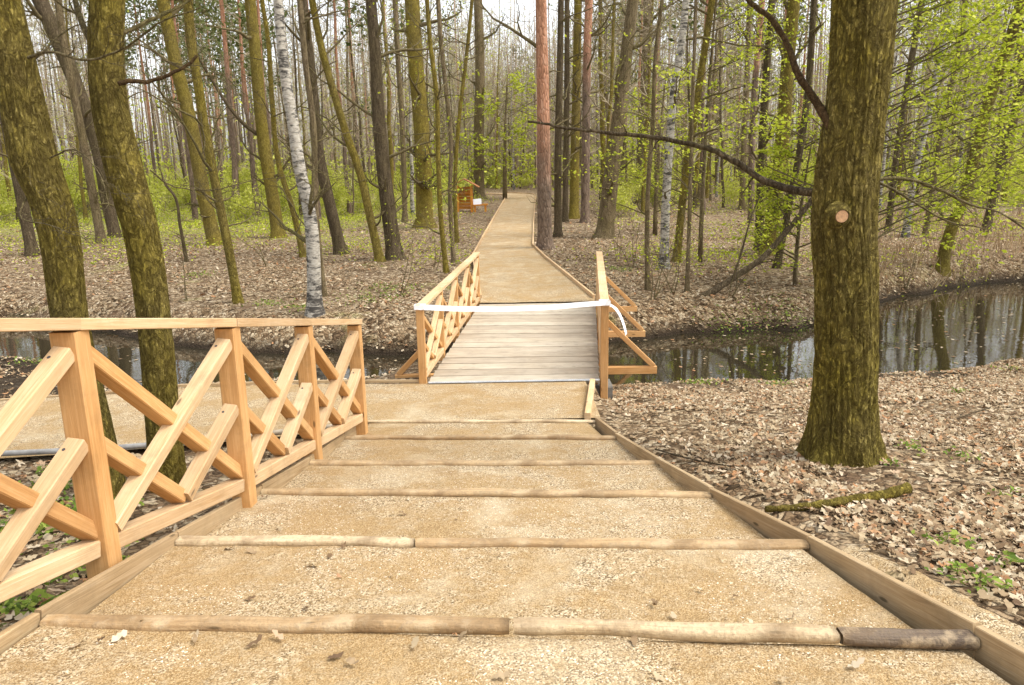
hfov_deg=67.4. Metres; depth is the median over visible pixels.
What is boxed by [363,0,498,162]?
bare tree
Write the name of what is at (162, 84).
pine tree
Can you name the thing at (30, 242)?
bare tree
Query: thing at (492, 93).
birch tree
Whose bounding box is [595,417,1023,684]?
stair edging
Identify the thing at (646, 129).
bare tree
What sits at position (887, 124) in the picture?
birch tree
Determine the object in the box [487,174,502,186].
green shrub
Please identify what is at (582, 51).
pine tree
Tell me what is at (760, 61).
bare tree
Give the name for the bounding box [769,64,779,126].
pine tree
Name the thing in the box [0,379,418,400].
path edging
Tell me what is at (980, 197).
green shrub
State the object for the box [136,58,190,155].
bare tree
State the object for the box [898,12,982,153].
bare tree
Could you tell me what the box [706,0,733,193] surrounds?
bare tree
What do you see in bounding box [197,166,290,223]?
green shrub
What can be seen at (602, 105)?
bare tree
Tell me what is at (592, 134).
bare tree
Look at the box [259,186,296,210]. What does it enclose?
green shrub
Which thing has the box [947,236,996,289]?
sapling
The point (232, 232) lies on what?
herb layer
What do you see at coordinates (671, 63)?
bare tree
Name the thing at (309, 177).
green shrub
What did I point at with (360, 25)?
pine tree
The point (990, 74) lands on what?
bare tree
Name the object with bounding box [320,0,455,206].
bare tree
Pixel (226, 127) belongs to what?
bare tree
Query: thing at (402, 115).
bare tree
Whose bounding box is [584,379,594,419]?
edging plank
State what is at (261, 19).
pine tree
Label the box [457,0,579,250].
pine tree
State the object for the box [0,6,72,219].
bare tree
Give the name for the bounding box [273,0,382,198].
bare tree
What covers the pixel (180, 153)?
bare tree
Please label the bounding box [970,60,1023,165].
bare tree
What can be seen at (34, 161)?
mossy tree
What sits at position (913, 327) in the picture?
stream water
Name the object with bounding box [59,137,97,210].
green shrub
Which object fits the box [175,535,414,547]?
step log
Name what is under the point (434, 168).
green shrub
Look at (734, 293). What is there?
sapling
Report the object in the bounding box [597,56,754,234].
leafy tree
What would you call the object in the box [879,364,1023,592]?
weeds
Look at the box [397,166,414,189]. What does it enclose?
green shrub
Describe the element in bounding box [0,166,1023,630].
ground
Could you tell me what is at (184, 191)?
green shrub
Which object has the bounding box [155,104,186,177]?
bare tree
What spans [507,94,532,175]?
bare tree
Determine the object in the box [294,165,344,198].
green shrub
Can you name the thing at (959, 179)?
green shrub
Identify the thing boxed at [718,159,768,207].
green shrub
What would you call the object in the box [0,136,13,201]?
pine tree
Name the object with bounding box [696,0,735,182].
pine tree
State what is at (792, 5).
bare tree
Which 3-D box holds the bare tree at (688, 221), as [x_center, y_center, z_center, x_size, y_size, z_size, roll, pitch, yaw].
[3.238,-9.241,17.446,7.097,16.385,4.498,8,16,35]
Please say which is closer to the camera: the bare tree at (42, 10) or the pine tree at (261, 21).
the bare tree at (42, 10)
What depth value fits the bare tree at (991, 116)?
79.36 m
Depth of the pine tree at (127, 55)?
61.88 m
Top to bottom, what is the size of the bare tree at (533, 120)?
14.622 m
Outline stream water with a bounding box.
[0,281,1023,385]
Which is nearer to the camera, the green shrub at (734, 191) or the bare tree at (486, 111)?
the green shrub at (734, 191)
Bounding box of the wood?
[0,0,1023,203]
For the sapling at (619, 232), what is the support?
on the ground
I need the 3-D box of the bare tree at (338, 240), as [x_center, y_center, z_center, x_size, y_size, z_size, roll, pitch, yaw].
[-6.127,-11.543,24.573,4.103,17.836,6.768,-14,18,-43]
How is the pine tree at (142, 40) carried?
on the ground
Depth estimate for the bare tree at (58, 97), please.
69.66 m
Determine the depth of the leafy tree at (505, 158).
61.81 m
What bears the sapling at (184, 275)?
on the ground
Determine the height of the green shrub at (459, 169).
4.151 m
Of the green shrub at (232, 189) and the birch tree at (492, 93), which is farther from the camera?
the birch tree at (492, 93)
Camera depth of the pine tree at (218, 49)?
62.10 m
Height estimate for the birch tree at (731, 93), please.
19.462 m
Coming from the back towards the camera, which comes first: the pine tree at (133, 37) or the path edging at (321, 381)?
the pine tree at (133, 37)
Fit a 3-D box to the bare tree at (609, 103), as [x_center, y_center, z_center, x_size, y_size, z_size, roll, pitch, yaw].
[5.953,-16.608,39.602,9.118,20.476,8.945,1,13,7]
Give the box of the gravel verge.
[839,543,1023,647]
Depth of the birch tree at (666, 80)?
75.60 m
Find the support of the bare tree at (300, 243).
on the ground
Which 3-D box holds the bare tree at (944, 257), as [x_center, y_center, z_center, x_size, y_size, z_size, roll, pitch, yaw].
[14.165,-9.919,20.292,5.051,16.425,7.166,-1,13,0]
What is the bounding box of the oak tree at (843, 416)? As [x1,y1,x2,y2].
[487,0,1023,467]
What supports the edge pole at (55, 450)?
on the side path at (43, 428)
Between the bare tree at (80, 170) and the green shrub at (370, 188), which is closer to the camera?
the bare tree at (80, 170)
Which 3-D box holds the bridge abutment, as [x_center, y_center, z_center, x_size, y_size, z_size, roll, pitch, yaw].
[0.078,0.958,11.103,2.696,0.750,0.401,-1,13,0]
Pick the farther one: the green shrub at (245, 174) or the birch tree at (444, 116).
the birch tree at (444, 116)
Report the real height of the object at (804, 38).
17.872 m
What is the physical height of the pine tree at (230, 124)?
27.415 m
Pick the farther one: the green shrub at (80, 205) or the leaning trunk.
the green shrub at (80, 205)
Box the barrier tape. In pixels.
[414,299,626,335]
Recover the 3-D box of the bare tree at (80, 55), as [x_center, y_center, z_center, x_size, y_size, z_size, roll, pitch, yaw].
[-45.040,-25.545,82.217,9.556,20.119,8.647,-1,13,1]
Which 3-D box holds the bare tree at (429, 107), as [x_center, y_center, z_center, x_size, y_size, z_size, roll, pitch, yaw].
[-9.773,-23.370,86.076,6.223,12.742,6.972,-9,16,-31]
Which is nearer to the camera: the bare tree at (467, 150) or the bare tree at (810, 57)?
the bare tree at (810, 57)
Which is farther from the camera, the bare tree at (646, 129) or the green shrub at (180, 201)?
the green shrub at (180, 201)
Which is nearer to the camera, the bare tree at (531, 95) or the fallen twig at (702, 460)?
the fallen twig at (702, 460)
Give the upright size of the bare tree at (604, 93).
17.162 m
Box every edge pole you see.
[1,442,183,455]
[224,424,331,440]
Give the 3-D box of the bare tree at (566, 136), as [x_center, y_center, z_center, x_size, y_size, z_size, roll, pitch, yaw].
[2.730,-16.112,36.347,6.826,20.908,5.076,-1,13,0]
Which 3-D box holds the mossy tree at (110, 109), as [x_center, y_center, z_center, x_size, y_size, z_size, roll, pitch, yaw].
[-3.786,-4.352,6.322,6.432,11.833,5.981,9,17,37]
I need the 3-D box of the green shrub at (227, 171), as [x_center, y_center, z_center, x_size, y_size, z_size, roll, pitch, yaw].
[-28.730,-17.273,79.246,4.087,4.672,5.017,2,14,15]
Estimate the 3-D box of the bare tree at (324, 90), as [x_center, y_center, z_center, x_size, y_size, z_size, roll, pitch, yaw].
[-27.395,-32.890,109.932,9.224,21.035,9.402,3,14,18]
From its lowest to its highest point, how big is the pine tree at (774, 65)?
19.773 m
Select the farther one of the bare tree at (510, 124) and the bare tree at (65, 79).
the bare tree at (510, 124)
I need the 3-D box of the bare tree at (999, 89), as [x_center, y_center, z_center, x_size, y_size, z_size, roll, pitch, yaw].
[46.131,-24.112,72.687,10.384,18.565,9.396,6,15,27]
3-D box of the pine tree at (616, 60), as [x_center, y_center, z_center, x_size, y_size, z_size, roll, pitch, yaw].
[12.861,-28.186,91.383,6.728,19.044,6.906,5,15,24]
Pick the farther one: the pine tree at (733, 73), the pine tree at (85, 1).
the pine tree at (733, 73)
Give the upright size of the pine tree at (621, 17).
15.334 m
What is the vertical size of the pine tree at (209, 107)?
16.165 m
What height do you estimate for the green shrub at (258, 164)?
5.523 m
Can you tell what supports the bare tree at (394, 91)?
on the ground
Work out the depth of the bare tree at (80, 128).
30.79 m
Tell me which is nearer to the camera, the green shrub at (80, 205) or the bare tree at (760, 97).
the green shrub at (80, 205)
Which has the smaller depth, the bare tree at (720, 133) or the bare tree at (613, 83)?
the bare tree at (720, 133)
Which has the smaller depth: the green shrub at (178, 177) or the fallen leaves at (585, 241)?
the fallen leaves at (585, 241)
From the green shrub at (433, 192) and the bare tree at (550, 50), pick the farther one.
the bare tree at (550, 50)
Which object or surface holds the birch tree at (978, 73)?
on the ground
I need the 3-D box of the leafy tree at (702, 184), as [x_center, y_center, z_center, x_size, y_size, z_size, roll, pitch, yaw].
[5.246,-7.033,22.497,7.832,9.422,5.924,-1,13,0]
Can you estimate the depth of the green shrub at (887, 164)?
54.55 m
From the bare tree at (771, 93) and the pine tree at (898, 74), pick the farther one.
the pine tree at (898, 74)
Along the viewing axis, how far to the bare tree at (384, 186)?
23.62 m
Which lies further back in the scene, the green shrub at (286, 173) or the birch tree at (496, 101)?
the birch tree at (496, 101)
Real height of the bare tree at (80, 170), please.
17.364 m
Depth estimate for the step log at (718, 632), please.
3.15 m
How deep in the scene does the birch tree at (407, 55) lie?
96.44 m
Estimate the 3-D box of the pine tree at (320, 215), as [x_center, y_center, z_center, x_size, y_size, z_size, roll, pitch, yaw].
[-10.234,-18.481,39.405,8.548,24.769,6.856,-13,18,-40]
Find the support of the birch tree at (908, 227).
on the ground
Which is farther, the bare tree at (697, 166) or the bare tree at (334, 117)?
the bare tree at (334, 117)
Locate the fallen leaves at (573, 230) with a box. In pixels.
[0,192,1023,248]
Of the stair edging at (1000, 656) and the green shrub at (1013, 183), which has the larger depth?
the green shrub at (1013, 183)
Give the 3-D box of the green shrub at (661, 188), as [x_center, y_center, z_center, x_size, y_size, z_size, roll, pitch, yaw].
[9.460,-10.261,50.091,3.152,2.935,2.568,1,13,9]
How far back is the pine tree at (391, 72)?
60.63 m
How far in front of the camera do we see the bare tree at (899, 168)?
53.91 m
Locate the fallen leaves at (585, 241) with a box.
[0,232,1023,375]
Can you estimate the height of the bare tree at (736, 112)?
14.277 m
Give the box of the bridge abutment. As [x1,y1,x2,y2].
[595,379,612,398]
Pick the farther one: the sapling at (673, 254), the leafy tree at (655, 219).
the leafy tree at (655, 219)
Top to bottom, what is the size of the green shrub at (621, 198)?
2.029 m
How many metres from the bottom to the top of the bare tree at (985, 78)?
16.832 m
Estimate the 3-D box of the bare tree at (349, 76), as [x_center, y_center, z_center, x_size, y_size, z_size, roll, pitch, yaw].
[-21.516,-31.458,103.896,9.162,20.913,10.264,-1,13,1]
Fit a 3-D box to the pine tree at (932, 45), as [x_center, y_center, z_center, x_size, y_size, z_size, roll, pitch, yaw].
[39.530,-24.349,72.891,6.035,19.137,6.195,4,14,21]
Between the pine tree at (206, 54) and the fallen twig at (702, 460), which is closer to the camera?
the fallen twig at (702, 460)
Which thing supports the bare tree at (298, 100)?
on the ground
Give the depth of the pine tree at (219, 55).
67.31 m
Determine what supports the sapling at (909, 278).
on the ground
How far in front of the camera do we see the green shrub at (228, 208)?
47.95 m
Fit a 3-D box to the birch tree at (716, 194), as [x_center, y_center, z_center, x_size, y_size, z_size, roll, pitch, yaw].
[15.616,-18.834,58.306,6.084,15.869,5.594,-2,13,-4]
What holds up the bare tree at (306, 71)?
on the ground
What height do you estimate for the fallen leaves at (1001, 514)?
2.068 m
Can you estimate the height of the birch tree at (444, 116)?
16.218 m
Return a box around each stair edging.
[0,417,367,653]
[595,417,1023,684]
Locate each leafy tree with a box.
[452,66,553,198]
[559,0,826,261]
[573,0,1023,265]
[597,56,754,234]
[718,118,820,284]
[884,0,1023,211]
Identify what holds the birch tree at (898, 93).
on the ground
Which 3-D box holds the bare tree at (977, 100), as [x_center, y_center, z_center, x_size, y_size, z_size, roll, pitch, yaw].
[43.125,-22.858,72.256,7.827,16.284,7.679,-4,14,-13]
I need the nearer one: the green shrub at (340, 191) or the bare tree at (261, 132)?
the bare tree at (261, 132)
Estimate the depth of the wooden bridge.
12.38 m
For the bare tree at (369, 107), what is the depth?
99.67 m
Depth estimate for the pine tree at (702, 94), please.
40.82 m
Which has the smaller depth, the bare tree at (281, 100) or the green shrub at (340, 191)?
the green shrub at (340, 191)
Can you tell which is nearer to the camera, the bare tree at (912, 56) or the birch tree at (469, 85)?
the bare tree at (912, 56)
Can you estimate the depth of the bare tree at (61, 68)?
75.64 m
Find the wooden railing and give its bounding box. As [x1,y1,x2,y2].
[0,318,367,602]
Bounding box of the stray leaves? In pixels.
[62,454,864,681]
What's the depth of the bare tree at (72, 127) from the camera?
71.53 m
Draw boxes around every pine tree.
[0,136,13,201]
[22,1,47,65]
[49,0,85,92]
[64,0,140,70]
[83,0,130,15]
[124,2,137,74]
[124,9,136,77]
[125,0,160,126]
[125,0,177,203]
[125,0,187,204]
[130,0,212,175]
[130,1,218,209]
[135,0,211,62]
[149,0,226,147]
[149,66,189,122]
[170,2,220,183]
[171,0,198,219]
[174,0,275,216]
[177,17,236,142]
[178,11,210,97]
[181,1,259,139]
[182,1,245,186]
[193,0,247,176]
[195,0,272,209]
[196,3,248,160]
[196,22,238,167]
[203,51,226,125]
[214,0,296,151]
[216,0,283,59]
[217,3,291,112]
[217,19,266,140]
[219,0,242,219]
[236,1,274,65]
[238,39,282,124]
[265,26,300,168]
[307,0,321,219]
[326,0,358,215]
[326,1,357,188]
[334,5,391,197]
[335,0,423,51]
[347,0,361,199]
[356,0,425,199]
[422,37,460,112]
[433,0,487,166]
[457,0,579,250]
[492,41,533,185]
[527,55,555,117]
[547,0,638,222]
[548,0,612,174]
[591,24,620,117]
[592,0,671,183]
[596,29,633,108]
[597,0,657,162]
[602,4,654,189]
[619,0,655,111]
[630,2,656,183]
[638,2,679,135]
[639,0,680,180]
[655,0,705,177]
[668,0,733,213]
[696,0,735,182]
[716,0,763,186]
[717,0,753,179]
[718,0,808,224]
[739,0,799,52]
[752,0,824,58]
[753,0,820,92]
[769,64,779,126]
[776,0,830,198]
[888,4,937,176]
[912,0,962,102]
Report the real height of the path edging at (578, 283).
0.110 m
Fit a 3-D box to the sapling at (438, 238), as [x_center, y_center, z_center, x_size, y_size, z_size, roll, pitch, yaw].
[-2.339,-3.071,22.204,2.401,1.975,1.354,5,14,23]
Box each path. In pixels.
[0,381,600,457]
[476,193,594,302]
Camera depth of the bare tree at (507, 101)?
89.26 m
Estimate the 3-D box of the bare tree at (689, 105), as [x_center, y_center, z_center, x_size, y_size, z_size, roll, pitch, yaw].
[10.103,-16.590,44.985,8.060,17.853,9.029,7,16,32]
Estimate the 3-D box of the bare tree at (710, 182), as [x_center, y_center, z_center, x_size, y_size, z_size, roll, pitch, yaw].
[14.529,-16.546,54.341,6.357,13.205,7.025,11,18,42]
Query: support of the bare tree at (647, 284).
on the ground
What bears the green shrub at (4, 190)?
on the ground
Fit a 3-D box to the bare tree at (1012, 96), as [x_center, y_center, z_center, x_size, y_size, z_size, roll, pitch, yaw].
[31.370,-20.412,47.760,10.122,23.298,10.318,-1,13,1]
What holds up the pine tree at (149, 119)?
on the ground
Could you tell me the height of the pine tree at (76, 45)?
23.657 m
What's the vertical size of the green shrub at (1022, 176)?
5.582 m
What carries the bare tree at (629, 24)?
on the ground
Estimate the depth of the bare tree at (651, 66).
57.19 m
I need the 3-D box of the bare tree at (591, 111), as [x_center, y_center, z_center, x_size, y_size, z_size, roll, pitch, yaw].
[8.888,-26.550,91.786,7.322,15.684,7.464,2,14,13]
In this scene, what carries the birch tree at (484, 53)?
on the ground
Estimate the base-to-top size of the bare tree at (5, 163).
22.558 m
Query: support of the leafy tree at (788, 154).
on the ground
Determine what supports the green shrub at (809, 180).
on the ground
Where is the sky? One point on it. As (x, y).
(528, 3)
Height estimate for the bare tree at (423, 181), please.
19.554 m
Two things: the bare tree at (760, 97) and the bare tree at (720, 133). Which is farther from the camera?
the bare tree at (760, 97)
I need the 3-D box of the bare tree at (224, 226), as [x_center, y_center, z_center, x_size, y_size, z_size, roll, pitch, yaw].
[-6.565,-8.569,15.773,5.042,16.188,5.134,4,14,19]
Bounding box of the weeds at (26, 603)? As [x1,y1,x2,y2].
[0,465,143,626]
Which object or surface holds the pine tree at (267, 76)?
on the ground
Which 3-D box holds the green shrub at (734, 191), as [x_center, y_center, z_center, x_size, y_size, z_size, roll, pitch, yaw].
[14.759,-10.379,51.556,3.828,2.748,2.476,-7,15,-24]
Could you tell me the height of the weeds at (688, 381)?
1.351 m
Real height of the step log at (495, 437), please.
0.107 m
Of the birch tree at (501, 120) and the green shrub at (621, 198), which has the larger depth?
the birch tree at (501, 120)
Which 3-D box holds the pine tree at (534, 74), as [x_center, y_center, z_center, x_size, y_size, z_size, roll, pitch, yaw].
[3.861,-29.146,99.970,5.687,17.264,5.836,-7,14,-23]
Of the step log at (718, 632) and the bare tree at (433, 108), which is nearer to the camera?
the step log at (718, 632)
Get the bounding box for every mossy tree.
[0,0,253,497]
[48,0,304,492]
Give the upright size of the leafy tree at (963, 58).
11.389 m
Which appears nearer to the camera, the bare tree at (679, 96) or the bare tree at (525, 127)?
the bare tree at (679, 96)
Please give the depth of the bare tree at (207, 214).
29.27 m
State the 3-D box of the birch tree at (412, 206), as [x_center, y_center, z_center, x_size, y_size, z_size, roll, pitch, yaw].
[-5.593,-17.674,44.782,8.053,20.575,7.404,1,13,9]
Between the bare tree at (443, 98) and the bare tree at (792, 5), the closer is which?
the bare tree at (792, 5)
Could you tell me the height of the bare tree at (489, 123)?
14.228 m
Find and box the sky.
[23,0,1022,177]
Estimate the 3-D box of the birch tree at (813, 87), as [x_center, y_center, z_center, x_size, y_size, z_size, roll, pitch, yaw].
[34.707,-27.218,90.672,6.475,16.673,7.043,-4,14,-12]
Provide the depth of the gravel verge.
3.56 m
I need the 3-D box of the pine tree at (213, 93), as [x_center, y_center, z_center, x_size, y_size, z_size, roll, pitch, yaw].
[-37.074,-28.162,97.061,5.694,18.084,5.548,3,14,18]
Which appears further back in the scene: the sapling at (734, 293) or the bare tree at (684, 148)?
the bare tree at (684, 148)
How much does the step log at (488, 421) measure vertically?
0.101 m
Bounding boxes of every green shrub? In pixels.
[0,138,86,206]
[0,172,14,204]
[0,183,16,222]
[3,187,14,210]
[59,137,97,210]
[65,175,97,213]
[147,161,184,210]
[148,176,190,216]
[150,176,188,205]
[163,169,183,189]
[168,195,186,208]
[175,169,221,207]
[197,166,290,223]
[207,152,246,185]
[220,179,251,200]
[222,148,266,205]
[224,185,252,212]
[231,149,280,178]
[255,152,307,213]
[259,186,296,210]
[290,153,342,192]
[293,162,351,216]
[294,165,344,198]
[310,155,372,213]
[345,166,395,206]
[351,192,373,211]
[355,176,407,208]
[374,164,415,206]
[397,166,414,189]
[408,178,445,199]
[409,156,447,188]
[432,151,480,197]
[435,164,472,201]
[467,160,508,186]
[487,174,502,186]
[517,175,533,188]
[590,161,643,211]
[596,182,641,215]
[619,150,661,203]
[624,174,662,204]
[636,162,680,204]
[679,133,731,189]
[708,170,739,202]
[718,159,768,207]
[784,144,814,182]
[788,159,815,185]
[800,153,813,187]
[880,158,899,194]
[906,143,966,196]
[943,171,985,191]
[970,179,990,203]
[981,151,1023,198]
[982,126,1023,189]
[1004,189,1023,205]
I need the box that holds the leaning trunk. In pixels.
[698,146,816,295]
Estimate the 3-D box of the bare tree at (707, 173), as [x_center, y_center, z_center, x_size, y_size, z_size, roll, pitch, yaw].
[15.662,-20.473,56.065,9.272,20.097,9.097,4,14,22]
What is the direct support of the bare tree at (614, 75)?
on the ground
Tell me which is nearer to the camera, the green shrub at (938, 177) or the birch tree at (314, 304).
the birch tree at (314, 304)
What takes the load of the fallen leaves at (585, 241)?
on the ground
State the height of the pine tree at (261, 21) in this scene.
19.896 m
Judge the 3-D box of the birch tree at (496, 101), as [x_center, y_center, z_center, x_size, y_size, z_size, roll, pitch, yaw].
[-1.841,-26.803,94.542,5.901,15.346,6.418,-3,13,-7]
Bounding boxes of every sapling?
[159,164,194,261]
[162,236,200,299]
[220,164,257,220]
[220,220,275,265]
[375,205,446,295]
[386,212,461,269]
[581,188,659,267]
[594,202,643,256]
[595,190,713,299]
[636,212,720,293]
[716,213,777,298]
[889,226,942,288]
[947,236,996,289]
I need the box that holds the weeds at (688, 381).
[7,244,813,386]
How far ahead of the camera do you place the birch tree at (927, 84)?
66.35 m
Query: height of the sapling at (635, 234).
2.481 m
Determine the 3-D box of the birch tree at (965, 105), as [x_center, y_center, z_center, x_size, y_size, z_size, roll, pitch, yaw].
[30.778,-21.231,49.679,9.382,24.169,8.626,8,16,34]
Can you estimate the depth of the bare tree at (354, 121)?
43.73 m
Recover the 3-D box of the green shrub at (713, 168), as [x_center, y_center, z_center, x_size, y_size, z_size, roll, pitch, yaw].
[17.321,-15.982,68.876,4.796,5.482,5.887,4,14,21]
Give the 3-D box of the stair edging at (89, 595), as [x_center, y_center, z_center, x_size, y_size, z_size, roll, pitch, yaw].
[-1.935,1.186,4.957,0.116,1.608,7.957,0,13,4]
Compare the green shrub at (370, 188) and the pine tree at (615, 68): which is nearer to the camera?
the green shrub at (370, 188)
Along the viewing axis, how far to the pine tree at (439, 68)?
86.60 m
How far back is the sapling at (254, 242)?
23.07 m
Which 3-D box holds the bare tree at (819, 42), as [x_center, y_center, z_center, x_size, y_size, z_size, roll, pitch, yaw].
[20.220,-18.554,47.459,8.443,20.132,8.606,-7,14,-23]
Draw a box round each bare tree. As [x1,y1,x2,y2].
[0,0,72,205]
[0,1,69,256]
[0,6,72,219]
[21,0,162,237]
[22,0,83,169]
[23,0,88,151]
[23,0,137,184]
[24,0,128,208]
[25,0,130,243]
[25,0,145,212]
[26,0,144,137]
[27,1,90,149]
[30,0,139,220]
[31,30,67,137]
[39,10,136,154]
[70,0,265,303]
[129,27,223,206]
[135,0,248,245]
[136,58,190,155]
[152,0,281,193]
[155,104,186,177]
[195,0,334,237]
[208,0,362,214]
[209,0,331,257]
[217,0,331,202]
[236,76,284,161]
[246,51,309,164]
[259,0,321,142]
[263,0,341,175]
[266,0,363,254]
[266,57,310,153]
[266,60,311,178]
[269,0,388,296]
[271,0,476,260]
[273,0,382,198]
[274,1,370,171]
[278,11,370,198]
[281,0,414,261]
[294,0,425,199]
[296,35,348,162]
[296,40,349,150]
[306,18,394,216]
[317,58,366,176]
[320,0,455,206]
[320,38,367,134]
[323,73,364,169]
[355,0,495,262]
[358,74,397,141]
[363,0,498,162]
[363,55,413,179]
[364,0,440,222]
[374,0,493,272]
[383,26,424,147]
[385,0,474,228]
[391,0,535,242]
[398,81,444,156]
[405,15,474,178]
[423,3,496,164]
[424,41,469,166]
[429,21,492,175]
[432,18,499,180]
[452,66,484,170]
[455,0,536,188]
[465,65,507,177]
[466,83,493,150]
[467,0,514,198]
[473,24,522,170]
[475,0,611,237]
[485,39,534,186]
[489,75,531,172]
[494,62,554,186]
[496,55,532,182]
[498,71,552,187]
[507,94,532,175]
[510,25,572,153]
[510,41,553,151]
[510,60,555,162]
[513,0,659,152]
[522,0,608,218]
[523,12,582,137]
[527,2,637,170]
[527,82,563,185]
[536,0,765,291]
[548,0,679,168]
[548,0,691,182]
[549,0,671,199]
[550,0,632,221]
[551,50,612,187]
[555,0,671,157]
[557,0,709,289]
[562,61,599,153]
[570,0,673,148]
[581,0,659,182]
[591,0,668,238]
[592,31,658,187]
[593,0,700,141]
[593,0,722,211]
[595,0,678,203]
[604,0,733,146]
[630,0,743,208]
[634,0,753,262]
[639,0,782,202]
[642,0,772,205]
[652,11,713,182]
[653,0,729,172]
[657,41,724,189]
[660,0,778,207]
[674,0,782,197]
[674,10,750,200]
[688,0,830,198]
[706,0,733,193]
[713,37,780,186]
[714,19,757,143]
[717,0,799,181]
[719,0,830,250]
[724,1,766,209]
[725,0,829,255]
[728,0,815,170]
[732,18,798,162]
[735,44,799,152]
[742,0,821,268]
[759,51,802,140]
[794,9,829,174]
[798,0,909,131]
[798,29,828,153]
[809,58,911,142]
[881,0,957,231]
[885,18,923,172]
[888,0,966,197]
[892,1,990,157]
[893,0,1003,194]
[894,0,947,174]
[894,0,993,206]
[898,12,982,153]
[907,0,1023,234]
[921,0,1023,276]
[922,56,970,164]
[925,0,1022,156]
[927,0,1017,200]
[930,0,1023,169]
[931,1,1023,163]
[936,15,1014,167]
[946,3,1014,184]
[950,12,1021,151]
[950,25,1022,154]
[958,70,1023,231]
[959,1,1023,200]
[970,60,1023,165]
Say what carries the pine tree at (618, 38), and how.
on the ground
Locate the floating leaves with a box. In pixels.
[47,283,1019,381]
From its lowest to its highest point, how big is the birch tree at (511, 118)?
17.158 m
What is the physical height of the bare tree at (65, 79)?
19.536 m
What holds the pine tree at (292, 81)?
on the ground
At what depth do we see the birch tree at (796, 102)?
77.52 m
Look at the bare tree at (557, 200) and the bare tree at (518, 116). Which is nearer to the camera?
the bare tree at (557, 200)
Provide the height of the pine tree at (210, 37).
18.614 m
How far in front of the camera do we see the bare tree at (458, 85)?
86.02 m
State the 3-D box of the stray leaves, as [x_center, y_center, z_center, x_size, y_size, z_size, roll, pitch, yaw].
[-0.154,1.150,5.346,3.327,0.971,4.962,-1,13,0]
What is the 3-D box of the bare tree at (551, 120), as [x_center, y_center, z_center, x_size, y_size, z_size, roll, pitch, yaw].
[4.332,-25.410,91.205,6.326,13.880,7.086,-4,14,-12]
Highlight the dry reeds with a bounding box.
[878,206,1023,293]
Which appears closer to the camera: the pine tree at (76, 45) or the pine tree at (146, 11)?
the pine tree at (146, 11)
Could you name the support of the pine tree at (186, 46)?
on the ground
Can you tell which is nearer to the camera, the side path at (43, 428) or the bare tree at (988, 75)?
the side path at (43, 428)
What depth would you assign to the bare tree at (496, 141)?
83.32 m
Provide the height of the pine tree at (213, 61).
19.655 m
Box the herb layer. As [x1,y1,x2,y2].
[0,185,1023,291]
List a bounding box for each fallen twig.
[655,443,743,466]
[933,407,990,434]
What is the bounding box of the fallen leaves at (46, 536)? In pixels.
[0,367,400,631]
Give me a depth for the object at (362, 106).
57.81 m
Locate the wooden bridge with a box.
[395,251,656,399]
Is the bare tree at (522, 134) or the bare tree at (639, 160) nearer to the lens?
the bare tree at (639, 160)
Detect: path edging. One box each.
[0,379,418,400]
[357,193,504,299]
[507,192,594,298]
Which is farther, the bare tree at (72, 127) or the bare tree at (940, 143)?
the bare tree at (72, 127)
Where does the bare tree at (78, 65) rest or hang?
on the ground
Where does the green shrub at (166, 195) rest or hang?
on the ground
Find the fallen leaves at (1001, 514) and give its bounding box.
[599,358,1023,618]
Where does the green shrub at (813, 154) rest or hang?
on the ground
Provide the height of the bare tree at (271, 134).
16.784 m
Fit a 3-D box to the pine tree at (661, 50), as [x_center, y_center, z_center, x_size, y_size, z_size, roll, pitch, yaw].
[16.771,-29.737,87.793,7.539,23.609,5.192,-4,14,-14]
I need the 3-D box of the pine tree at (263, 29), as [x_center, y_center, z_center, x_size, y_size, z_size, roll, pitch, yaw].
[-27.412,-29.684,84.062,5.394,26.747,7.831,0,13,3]
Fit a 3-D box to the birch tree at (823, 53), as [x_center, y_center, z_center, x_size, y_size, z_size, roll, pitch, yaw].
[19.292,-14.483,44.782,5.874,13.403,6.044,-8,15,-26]
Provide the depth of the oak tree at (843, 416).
5.94 m
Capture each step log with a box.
[40,614,508,634]
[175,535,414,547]
[261,488,711,497]
[309,459,655,465]
[344,434,615,439]
[368,419,594,423]
[415,537,808,550]
[514,617,839,643]
[836,627,979,650]
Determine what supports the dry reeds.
on the ground
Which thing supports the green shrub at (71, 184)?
on the ground
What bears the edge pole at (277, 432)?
on the side path at (43, 428)
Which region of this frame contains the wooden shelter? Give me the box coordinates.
[447,178,487,211]
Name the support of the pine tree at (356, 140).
on the ground
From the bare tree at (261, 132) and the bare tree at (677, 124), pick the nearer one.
the bare tree at (261, 132)
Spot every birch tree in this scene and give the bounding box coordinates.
[239,0,348,317]
[365,0,455,213]
[392,2,449,126]
[392,35,443,136]
[428,58,466,165]
[434,0,508,124]
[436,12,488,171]
[455,33,492,165]
[458,52,507,173]
[484,63,508,183]
[486,27,533,189]
[490,89,521,160]
[628,0,814,269]
[636,0,700,170]
[637,0,729,138]
[690,0,752,196]
[707,0,760,181]
[770,56,820,155]
[793,39,827,174]
[794,3,900,118]
[814,0,901,94]
[818,2,932,129]
[879,0,993,209]
[881,0,1002,237]
[886,20,924,173]
[896,0,960,188]
[916,0,983,191]
[941,0,1012,192]
[959,0,1003,135]
[990,50,1023,186]
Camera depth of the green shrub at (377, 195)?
51.69 m
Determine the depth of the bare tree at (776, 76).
96.52 m

